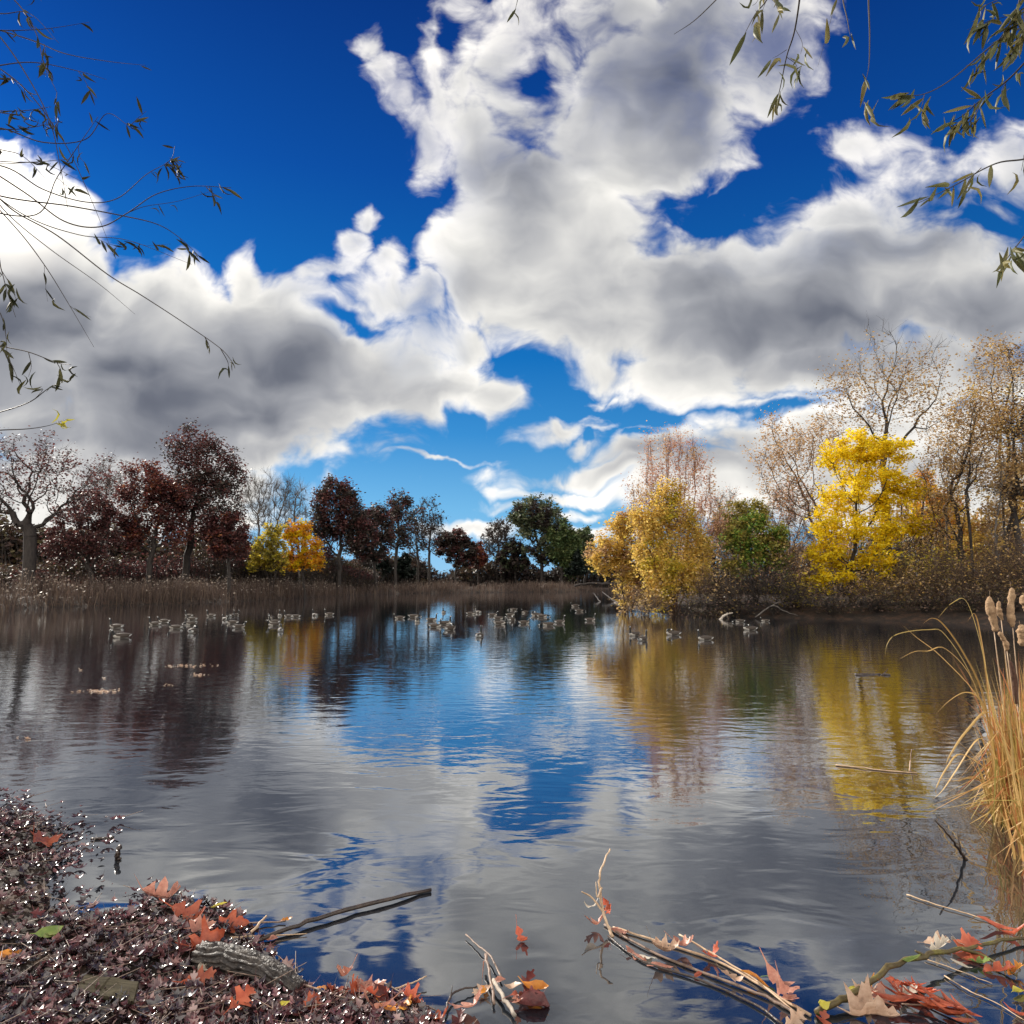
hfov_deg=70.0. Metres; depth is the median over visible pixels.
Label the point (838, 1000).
mossy branch
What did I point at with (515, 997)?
oak leaf
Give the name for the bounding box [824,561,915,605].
shrub
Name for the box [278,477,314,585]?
bare tree
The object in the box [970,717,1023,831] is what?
cattail
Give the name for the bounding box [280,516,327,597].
maple tree
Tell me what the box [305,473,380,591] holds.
oak tree
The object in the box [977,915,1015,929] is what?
narrow leaf
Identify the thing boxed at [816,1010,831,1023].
oak leaf
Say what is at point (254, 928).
pale stick
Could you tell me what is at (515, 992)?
oak leaf
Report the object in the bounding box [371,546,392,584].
conifer tree
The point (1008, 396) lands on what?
bare tree
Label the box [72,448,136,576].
bare tree
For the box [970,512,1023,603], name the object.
shrub
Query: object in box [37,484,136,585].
oak tree
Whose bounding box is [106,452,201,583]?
oak tree
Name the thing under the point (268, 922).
twig
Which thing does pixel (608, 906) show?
oak leaf
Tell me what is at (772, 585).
shrub
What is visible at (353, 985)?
maple leaf
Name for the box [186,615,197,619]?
goose
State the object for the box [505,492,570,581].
cottonwood tree
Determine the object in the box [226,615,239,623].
goose
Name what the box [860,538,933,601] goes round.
shrub
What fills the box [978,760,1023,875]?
cattail
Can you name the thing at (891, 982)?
oak leaf
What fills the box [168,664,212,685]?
leaf raft
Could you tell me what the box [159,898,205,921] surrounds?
maple leaf
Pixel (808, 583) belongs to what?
shrub
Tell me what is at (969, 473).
bare tree
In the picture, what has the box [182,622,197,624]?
goose
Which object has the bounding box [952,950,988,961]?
oval leaf
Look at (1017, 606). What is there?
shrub
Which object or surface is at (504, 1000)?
broken stick
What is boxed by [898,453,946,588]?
bare tree
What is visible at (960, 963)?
narrow leaf
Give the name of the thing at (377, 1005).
oak leaf
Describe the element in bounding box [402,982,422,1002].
maple leaf
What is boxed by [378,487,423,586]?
oak tree
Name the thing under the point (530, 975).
oak leaf
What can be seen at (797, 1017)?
oak leaf
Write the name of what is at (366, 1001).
twig
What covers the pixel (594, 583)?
fallen log
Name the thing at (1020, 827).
cattail
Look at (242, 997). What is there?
maple leaf
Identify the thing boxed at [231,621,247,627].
goose
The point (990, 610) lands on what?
cattail
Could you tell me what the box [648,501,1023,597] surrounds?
wood
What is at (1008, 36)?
overhanging willow
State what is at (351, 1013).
leaf litter
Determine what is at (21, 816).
twig
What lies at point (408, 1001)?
oak leaf
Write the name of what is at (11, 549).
distant wood
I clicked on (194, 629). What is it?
goose
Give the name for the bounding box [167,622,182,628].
goose
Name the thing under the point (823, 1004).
oval leaf
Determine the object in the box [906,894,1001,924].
twig
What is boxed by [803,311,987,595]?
ash tree
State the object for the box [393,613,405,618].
goose
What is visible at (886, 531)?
maple tree
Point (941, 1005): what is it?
leaf
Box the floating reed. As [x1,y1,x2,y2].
[836,749,916,773]
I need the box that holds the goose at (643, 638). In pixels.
[637,629,647,640]
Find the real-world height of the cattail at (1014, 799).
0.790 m
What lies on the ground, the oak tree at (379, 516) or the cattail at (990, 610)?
the oak tree at (379, 516)
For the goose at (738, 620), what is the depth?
41.23 m
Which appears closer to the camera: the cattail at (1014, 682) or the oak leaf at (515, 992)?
the oak leaf at (515, 992)
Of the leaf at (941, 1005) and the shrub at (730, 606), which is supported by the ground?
the shrub at (730, 606)
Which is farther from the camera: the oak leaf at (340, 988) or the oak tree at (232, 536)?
the oak tree at (232, 536)
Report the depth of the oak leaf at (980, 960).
4.23 m
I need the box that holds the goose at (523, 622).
[517,618,530,623]
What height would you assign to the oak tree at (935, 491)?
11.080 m
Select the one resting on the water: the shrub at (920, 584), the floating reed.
the floating reed
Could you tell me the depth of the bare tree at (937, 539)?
49.06 m
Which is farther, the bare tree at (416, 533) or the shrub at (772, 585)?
the bare tree at (416, 533)
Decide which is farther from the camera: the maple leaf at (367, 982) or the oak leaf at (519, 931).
the oak leaf at (519, 931)
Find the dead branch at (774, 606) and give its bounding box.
[755,602,797,617]
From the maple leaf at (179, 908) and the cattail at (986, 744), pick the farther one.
the cattail at (986, 744)
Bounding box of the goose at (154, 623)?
[148,617,162,624]
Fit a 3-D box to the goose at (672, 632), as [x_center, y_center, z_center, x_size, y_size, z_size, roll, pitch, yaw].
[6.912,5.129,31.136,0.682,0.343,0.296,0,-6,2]
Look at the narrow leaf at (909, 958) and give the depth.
4.09 m
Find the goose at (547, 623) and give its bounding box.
[538,622,555,625]
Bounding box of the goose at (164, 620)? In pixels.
[158,617,170,621]
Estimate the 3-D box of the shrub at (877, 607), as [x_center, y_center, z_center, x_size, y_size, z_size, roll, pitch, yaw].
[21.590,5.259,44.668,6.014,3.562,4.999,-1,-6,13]
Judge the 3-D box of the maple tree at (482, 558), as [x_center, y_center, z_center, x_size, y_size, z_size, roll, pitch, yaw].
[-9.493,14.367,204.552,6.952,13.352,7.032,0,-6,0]
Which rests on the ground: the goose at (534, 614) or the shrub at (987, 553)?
the shrub at (987, 553)
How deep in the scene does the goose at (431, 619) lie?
42.80 m
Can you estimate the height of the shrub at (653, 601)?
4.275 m
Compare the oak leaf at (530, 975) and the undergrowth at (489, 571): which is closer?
the oak leaf at (530, 975)
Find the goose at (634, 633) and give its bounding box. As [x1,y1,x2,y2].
[628,626,639,635]
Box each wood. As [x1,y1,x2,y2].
[0,514,309,577]
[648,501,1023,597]
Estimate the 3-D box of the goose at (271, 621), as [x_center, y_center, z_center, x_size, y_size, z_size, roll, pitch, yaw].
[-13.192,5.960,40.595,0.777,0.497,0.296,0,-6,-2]
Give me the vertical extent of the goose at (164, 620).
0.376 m
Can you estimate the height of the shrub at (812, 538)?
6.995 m
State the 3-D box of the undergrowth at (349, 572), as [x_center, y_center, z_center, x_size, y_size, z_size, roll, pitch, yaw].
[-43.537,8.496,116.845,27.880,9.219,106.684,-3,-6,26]
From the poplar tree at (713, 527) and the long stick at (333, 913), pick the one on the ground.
the poplar tree at (713, 527)
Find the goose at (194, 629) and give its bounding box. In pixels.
[188,625,198,632]
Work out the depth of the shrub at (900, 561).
50.52 m
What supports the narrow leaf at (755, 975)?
on the water
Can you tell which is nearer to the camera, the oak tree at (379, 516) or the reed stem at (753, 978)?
the reed stem at (753, 978)
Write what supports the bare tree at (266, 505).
on the ground
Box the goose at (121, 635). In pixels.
[109,629,131,637]
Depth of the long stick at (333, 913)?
4.85 m
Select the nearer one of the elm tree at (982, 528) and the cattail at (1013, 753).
the cattail at (1013, 753)
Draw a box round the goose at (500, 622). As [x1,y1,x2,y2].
[494,616,506,623]
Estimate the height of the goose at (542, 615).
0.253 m
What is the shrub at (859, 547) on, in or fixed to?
on the ground
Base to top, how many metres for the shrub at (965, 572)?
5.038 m
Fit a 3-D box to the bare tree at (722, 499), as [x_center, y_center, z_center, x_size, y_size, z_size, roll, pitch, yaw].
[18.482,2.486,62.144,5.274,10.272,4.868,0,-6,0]
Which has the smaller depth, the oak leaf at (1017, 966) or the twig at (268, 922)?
the oak leaf at (1017, 966)
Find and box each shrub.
[581,505,681,610]
[609,566,676,615]
[624,475,721,614]
[667,579,740,618]
[681,556,742,616]
[696,554,780,617]
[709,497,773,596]
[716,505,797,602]
[726,547,836,615]
[757,563,832,607]
[763,529,839,602]
[771,572,863,616]
[777,512,856,598]
[813,569,928,619]
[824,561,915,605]
[850,519,915,597]
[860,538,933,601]
[865,540,935,599]
[873,559,953,605]
[878,571,975,617]
[891,513,980,599]
[893,530,979,602]
[893,545,990,605]
[911,564,1007,611]
[925,529,1022,606]
[954,522,1023,603]
[963,564,1023,615]
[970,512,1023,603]
[997,527,1023,594]
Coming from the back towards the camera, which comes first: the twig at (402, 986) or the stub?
the stub
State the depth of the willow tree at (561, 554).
198.38 m
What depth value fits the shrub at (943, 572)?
45.19 m
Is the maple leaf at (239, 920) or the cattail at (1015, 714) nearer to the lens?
the maple leaf at (239, 920)
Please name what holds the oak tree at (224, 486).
on the ground
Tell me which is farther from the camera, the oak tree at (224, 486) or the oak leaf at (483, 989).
the oak tree at (224, 486)
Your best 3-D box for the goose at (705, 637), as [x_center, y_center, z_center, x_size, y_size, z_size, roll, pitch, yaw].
[7.507,4.785,28.422,0.738,0.472,0.281,0,-6,-1]
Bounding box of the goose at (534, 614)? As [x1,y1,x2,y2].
[531,611,540,615]
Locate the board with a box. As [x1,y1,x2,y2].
[78,974,138,1004]
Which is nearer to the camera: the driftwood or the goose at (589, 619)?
the goose at (589, 619)
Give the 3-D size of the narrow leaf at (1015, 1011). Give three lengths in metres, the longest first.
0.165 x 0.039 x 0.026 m
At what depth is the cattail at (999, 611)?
7.35 m
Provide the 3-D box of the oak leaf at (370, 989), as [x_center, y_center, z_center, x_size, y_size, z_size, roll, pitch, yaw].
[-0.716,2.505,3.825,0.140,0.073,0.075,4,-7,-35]
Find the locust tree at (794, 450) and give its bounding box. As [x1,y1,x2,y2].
[740,403,852,596]
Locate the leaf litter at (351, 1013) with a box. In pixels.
[0,787,448,1023]
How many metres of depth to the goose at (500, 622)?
39.11 m
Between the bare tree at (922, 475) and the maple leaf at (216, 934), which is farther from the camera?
the bare tree at (922, 475)
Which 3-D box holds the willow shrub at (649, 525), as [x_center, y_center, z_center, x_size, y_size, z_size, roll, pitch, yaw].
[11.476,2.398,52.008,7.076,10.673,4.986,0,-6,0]
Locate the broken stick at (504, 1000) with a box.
[492,978,516,1017]
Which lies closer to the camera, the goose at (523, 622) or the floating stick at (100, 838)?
the floating stick at (100, 838)
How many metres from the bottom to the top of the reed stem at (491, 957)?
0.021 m
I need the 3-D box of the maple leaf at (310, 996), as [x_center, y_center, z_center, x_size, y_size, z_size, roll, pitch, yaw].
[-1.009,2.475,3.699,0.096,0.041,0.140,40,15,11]
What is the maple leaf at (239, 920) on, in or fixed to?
on the leaf litter at (351, 1013)
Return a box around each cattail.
[885,585,1023,810]
[925,659,1023,807]
[928,592,1023,818]
[929,600,1020,795]
[929,687,1023,827]
[941,699,1002,813]
[946,690,1023,804]
[949,700,1023,829]
[950,688,1020,794]
[952,718,1014,828]
[958,632,1021,808]
[958,743,993,808]
[961,685,1023,811]
[966,622,1023,827]
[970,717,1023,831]
[970,720,1015,827]
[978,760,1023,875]
[980,701,1013,812]
[982,662,1023,775]
[994,752,1023,864]
[1000,595,1023,702]
[1002,771,1023,834]
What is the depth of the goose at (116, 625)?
35.99 m
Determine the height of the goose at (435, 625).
0.497 m
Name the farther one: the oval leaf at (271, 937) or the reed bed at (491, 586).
the reed bed at (491, 586)
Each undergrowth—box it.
[0,538,387,593]
[350,551,647,587]
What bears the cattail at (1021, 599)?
in the water
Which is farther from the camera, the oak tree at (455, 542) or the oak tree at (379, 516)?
the oak tree at (455, 542)
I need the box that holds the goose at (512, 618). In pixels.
[507,615,514,620]
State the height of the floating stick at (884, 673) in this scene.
0.165 m
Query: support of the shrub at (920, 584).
on the ground
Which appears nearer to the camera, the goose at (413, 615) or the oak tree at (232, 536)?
the goose at (413, 615)
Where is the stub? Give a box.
[114,844,121,860]
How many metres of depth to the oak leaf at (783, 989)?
3.87 m
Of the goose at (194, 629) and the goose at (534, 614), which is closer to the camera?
the goose at (194, 629)
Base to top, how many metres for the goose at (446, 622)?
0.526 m
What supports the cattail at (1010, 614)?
in the water
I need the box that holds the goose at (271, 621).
[268,615,280,622]
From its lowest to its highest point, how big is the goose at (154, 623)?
0.497 m
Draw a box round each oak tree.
[0,425,120,594]
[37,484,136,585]
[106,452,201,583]
[154,417,253,588]
[195,510,252,598]
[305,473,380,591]
[345,500,397,591]
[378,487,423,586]
[432,525,479,581]
[493,539,530,584]
[904,464,987,590]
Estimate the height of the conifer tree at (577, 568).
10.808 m
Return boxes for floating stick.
[90,836,113,839]
[855,669,889,674]
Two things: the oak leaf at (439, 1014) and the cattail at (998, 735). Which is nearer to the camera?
the oak leaf at (439, 1014)
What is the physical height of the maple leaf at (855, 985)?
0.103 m
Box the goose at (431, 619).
[425,613,437,620]
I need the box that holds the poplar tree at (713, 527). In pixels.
[620,419,732,611]
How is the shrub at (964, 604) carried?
on the ground
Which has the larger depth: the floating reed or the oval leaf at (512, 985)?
the floating reed
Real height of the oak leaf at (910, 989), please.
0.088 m
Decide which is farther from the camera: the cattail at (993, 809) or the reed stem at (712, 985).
the cattail at (993, 809)
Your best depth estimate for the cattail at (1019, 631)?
6.82 m
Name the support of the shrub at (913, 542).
on the ground
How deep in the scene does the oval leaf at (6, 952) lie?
4.20 m
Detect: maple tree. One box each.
[243,520,290,587]
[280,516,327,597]
[468,540,489,584]
[800,426,941,602]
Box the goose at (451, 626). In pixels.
[443,623,454,629]
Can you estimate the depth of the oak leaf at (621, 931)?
4.62 m
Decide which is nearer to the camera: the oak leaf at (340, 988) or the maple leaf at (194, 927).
the oak leaf at (340, 988)
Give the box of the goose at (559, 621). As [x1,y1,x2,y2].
[554,615,565,622]
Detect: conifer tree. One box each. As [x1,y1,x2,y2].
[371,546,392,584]
[393,551,416,587]
[563,549,587,583]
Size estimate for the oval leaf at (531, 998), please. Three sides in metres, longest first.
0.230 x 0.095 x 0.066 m
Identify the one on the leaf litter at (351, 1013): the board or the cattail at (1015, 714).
the board
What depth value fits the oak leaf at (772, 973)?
3.98 m
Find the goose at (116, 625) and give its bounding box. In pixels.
[108,618,124,627]
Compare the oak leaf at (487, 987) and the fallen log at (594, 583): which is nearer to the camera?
the oak leaf at (487, 987)
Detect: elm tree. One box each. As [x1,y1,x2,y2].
[905,378,1009,600]
[927,329,1023,595]
[944,458,1023,585]
[969,330,1023,605]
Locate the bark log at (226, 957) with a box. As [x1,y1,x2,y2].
[189,940,306,993]
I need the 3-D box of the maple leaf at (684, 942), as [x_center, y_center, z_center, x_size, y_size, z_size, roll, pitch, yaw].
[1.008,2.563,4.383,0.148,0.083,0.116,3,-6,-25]
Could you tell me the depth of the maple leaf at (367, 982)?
3.92 m
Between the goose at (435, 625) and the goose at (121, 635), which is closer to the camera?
the goose at (121, 635)
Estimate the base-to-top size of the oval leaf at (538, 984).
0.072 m
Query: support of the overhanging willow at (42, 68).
on the ground
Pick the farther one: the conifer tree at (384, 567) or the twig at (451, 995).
the conifer tree at (384, 567)
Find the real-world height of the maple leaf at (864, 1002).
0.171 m
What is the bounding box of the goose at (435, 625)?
[428,618,441,626]
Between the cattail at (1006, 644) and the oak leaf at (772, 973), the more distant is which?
the cattail at (1006, 644)
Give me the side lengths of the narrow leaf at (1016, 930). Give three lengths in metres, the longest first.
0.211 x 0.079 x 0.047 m
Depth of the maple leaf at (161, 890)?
4.95 m
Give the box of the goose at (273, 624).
[265,620,280,625]
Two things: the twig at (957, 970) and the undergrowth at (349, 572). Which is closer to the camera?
the twig at (957, 970)
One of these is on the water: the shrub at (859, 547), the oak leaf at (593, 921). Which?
the oak leaf at (593, 921)
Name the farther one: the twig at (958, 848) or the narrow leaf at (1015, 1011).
the twig at (958, 848)
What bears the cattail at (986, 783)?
in the water
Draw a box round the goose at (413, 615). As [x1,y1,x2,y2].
[408,614,421,616]
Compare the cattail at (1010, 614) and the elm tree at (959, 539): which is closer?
the cattail at (1010, 614)
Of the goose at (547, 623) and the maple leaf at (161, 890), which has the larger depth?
the goose at (547, 623)
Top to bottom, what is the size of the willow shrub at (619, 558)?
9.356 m
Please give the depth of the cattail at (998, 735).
7.14 m
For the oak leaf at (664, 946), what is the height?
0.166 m
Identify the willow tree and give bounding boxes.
[544,516,584,583]
[576,525,601,582]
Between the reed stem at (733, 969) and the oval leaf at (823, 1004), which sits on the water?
the reed stem at (733, 969)
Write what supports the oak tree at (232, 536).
on the ground
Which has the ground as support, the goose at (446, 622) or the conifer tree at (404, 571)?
the conifer tree at (404, 571)
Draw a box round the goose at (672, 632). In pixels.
[666,628,681,634]
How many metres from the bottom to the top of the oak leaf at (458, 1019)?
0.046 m
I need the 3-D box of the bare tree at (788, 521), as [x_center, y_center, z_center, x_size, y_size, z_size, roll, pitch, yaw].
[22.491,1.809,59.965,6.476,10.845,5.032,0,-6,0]
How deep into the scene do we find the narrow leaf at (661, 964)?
4.21 m
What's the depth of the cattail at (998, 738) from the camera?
6.93 m
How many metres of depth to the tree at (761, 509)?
55.00 m
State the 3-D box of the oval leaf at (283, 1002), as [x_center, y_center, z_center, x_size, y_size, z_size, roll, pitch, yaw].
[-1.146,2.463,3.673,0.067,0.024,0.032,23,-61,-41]
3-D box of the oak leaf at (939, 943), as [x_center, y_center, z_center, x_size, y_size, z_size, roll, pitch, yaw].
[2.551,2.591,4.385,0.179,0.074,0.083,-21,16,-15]
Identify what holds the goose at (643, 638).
on the water
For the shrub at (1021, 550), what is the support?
on the ground
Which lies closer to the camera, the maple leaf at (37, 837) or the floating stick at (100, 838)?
the maple leaf at (37, 837)
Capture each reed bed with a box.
[0,567,342,611]
[313,577,645,595]
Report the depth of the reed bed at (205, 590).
78.74 m
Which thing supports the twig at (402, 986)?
on the water
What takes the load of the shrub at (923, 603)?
on the ground
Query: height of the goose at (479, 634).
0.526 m
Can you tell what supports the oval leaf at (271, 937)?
on the water
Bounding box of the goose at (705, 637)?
[696,629,713,639]
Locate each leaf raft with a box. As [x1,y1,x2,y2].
[71,689,118,693]
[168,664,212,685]
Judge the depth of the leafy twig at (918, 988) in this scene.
3.87 m
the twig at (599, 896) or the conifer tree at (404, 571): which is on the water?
the twig at (599, 896)
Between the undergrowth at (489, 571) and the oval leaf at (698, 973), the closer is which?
the oval leaf at (698, 973)
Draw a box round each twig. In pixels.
[10,803,29,824]
[249,920,285,923]
[302,982,444,1017]
[396,976,426,988]
[445,986,477,1013]
[890,975,978,1022]
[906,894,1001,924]
[928,959,991,983]
[934,819,967,859]
[944,975,1023,1019]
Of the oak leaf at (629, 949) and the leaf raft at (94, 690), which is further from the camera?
the leaf raft at (94, 690)
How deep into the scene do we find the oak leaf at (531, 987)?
3.88 m
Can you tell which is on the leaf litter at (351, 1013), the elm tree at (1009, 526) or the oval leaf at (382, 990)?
the oval leaf at (382, 990)
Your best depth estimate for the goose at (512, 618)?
42.73 m
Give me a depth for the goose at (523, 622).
39.76 m
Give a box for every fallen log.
[574,580,619,586]
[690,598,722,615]
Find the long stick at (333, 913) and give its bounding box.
[243,888,431,943]
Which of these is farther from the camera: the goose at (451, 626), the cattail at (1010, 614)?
the goose at (451, 626)
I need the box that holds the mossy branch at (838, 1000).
[814,937,1023,1015]
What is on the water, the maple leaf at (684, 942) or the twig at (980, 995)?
the twig at (980, 995)
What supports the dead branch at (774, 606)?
on the water
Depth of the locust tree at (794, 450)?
62.31 m
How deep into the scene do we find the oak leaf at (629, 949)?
4.33 m
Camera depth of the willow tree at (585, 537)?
203.72 m
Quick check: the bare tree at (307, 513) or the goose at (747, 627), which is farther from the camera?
the bare tree at (307, 513)
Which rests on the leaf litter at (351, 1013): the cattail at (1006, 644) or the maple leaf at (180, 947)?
the maple leaf at (180, 947)
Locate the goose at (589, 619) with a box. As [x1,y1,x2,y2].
[584,613,595,620]
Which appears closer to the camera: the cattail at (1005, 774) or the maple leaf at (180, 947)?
the maple leaf at (180, 947)
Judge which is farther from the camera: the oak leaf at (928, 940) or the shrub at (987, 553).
the shrub at (987, 553)
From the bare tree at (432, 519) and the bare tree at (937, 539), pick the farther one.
the bare tree at (432, 519)
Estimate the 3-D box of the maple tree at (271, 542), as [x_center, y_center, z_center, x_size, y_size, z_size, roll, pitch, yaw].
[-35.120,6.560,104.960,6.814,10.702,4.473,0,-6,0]
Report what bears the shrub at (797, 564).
on the ground
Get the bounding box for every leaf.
[0,949,20,958]
[30,828,61,846]
[30,925,62,937]
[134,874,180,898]
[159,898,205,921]
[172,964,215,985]
[175,914,225,951]
[177,935,193,954]
[184,914,215,931]
[216,909,248,932]
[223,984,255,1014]
[266,935,277,940]
[280,1001,289,1004]
[304,991,322,1012]
[327,984,350,993]
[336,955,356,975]
[350,974,363,996]
[351,974,385,1000]
[360,984,388,996]
[362,984,406,1008]
[372,980,387,1000]
[376,995,411,1010]
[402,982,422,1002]
[415,1006,447,1019]
[448,961,483,1008]
[451,1008,465,1023]
[472,982,492,994]
[481,985,486,992]
[495,976,504,981]
[502,990,521,998]
[504,981,520,988]
[509,989,549,1008]
[512,990,521,1002]
[516,920,527,940]
[518,976,548,989]
[520,985,547,993]
[522,969,535,992]
[584,901,607,924]
[603,898,610,913]
[606,927,627,936]
[626,945,645,960]
[646,962,672,967]
[647,929,679,951]
[664,931,693,945]
[694,971,701,976]
[696,941,718,956]
[716,963,743,981]
[741,970,768,986]
[759,947,799,995]
[775,962,798,999]
[785,1007,806,1023]
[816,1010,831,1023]
[818,1000,829,1009]
[837,975,899,1016]
[852,977,876,996]
[871,981,896,1005]
[871,981,981,1023]
[885,977,902,991]
[896,984,917,994]
[903,954,920,961]
[924,930,950,943]
[926,933,948,949]
[950,958,972,967]
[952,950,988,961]
[953,927,982,952]
[968,956,990,962]
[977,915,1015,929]
[983,961,1014,971]
[991,923,1023,933]
[1003,1001,1023,1014]
[1004,959,1022,974]
[1012,985,1023,992]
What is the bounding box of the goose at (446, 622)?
[438,616,451,623]
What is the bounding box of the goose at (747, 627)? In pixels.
[743,624,757,629]
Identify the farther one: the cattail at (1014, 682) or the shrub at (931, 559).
the shrub at (931, 559)
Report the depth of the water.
7.83 m
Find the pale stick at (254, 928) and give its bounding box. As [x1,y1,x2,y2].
[230,915,306,938]
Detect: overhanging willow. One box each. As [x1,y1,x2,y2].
[0,0,241,430]
[507,0,1023,287]
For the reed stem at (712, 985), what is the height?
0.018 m
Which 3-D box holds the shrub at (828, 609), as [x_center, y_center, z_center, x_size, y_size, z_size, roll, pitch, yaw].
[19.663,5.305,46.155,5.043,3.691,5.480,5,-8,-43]
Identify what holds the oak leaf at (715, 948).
on the reed stem at (733, 969)
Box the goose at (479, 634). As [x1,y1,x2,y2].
[475,625,483,637]
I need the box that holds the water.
[0,592,1023,1023]
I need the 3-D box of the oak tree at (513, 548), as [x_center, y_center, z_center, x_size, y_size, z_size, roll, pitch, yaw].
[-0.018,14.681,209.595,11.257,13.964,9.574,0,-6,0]
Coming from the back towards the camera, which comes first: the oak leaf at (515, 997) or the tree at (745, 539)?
the tree at (745, 539)
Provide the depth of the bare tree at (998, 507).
44.18 m
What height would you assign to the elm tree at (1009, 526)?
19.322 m
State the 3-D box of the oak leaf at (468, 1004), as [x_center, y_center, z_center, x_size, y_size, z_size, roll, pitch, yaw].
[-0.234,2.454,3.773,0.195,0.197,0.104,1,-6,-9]
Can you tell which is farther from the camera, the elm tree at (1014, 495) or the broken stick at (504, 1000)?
the elm tree at (1014, 495)
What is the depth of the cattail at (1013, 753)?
6.57 m
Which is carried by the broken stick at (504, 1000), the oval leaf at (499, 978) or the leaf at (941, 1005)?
the oval leaf at (499, 978)
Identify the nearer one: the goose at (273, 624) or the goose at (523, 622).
the goose at (273, 624)
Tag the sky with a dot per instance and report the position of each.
(467, 253)
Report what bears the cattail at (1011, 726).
in the water
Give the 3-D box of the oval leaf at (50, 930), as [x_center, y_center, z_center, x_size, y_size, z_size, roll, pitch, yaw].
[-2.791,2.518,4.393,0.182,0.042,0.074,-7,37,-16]
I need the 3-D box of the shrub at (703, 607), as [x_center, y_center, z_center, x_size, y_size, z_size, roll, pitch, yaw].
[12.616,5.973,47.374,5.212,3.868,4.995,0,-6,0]
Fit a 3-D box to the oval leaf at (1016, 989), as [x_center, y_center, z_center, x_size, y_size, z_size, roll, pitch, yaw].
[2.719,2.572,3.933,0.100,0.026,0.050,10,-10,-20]
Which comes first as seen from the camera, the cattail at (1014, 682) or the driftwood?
the cattail at (1014, 682)
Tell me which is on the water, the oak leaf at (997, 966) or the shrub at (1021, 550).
the oak leaf at (997, 966)
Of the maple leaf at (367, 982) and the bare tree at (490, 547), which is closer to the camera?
the maple leaf at (367, 982)
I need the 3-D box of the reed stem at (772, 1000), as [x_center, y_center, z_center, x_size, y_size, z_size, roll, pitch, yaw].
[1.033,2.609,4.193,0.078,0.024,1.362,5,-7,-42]
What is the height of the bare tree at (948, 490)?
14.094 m
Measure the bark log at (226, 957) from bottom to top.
0.198 m
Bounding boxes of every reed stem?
[465,934,501,975]
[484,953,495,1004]
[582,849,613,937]
[604,923,804,1022]
[607,935,782,1023]
[612,926,811,1016]
[679,934,796,1012]
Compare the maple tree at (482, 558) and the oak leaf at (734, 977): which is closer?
the oak leaf at (734, 977)
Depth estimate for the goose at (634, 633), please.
30.55 m
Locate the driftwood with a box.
[719,612,732,618]
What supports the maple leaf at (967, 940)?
on the water
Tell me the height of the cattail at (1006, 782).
1.066 m
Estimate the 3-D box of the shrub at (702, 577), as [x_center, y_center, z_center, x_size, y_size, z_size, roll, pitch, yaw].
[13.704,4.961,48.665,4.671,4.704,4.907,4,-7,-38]
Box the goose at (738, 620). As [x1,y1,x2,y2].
[732,619,744,621]
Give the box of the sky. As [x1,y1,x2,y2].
[0,0,1023,577]
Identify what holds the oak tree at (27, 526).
on the ground
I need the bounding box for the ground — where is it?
[0,580,1023,1023]
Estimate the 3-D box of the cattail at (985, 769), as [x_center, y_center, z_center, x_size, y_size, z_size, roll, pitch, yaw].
[4.392,2.388,7.180,0.861,1.280,0.577,-4,-7,36]
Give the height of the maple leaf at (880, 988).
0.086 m
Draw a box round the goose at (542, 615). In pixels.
[537,614,550,616]
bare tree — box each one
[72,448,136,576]
[233,466,306,543]
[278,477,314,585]
[398,506,435,583]
[412,494,448,585]
[479,516,520,584]
[702,486,756,589]
[758,466,818,594]
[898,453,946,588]
[911,496,953,598]
[923,423,969,597]
[927,389,1023,603]
[973,445,1022,606]
[980,332,1023,589]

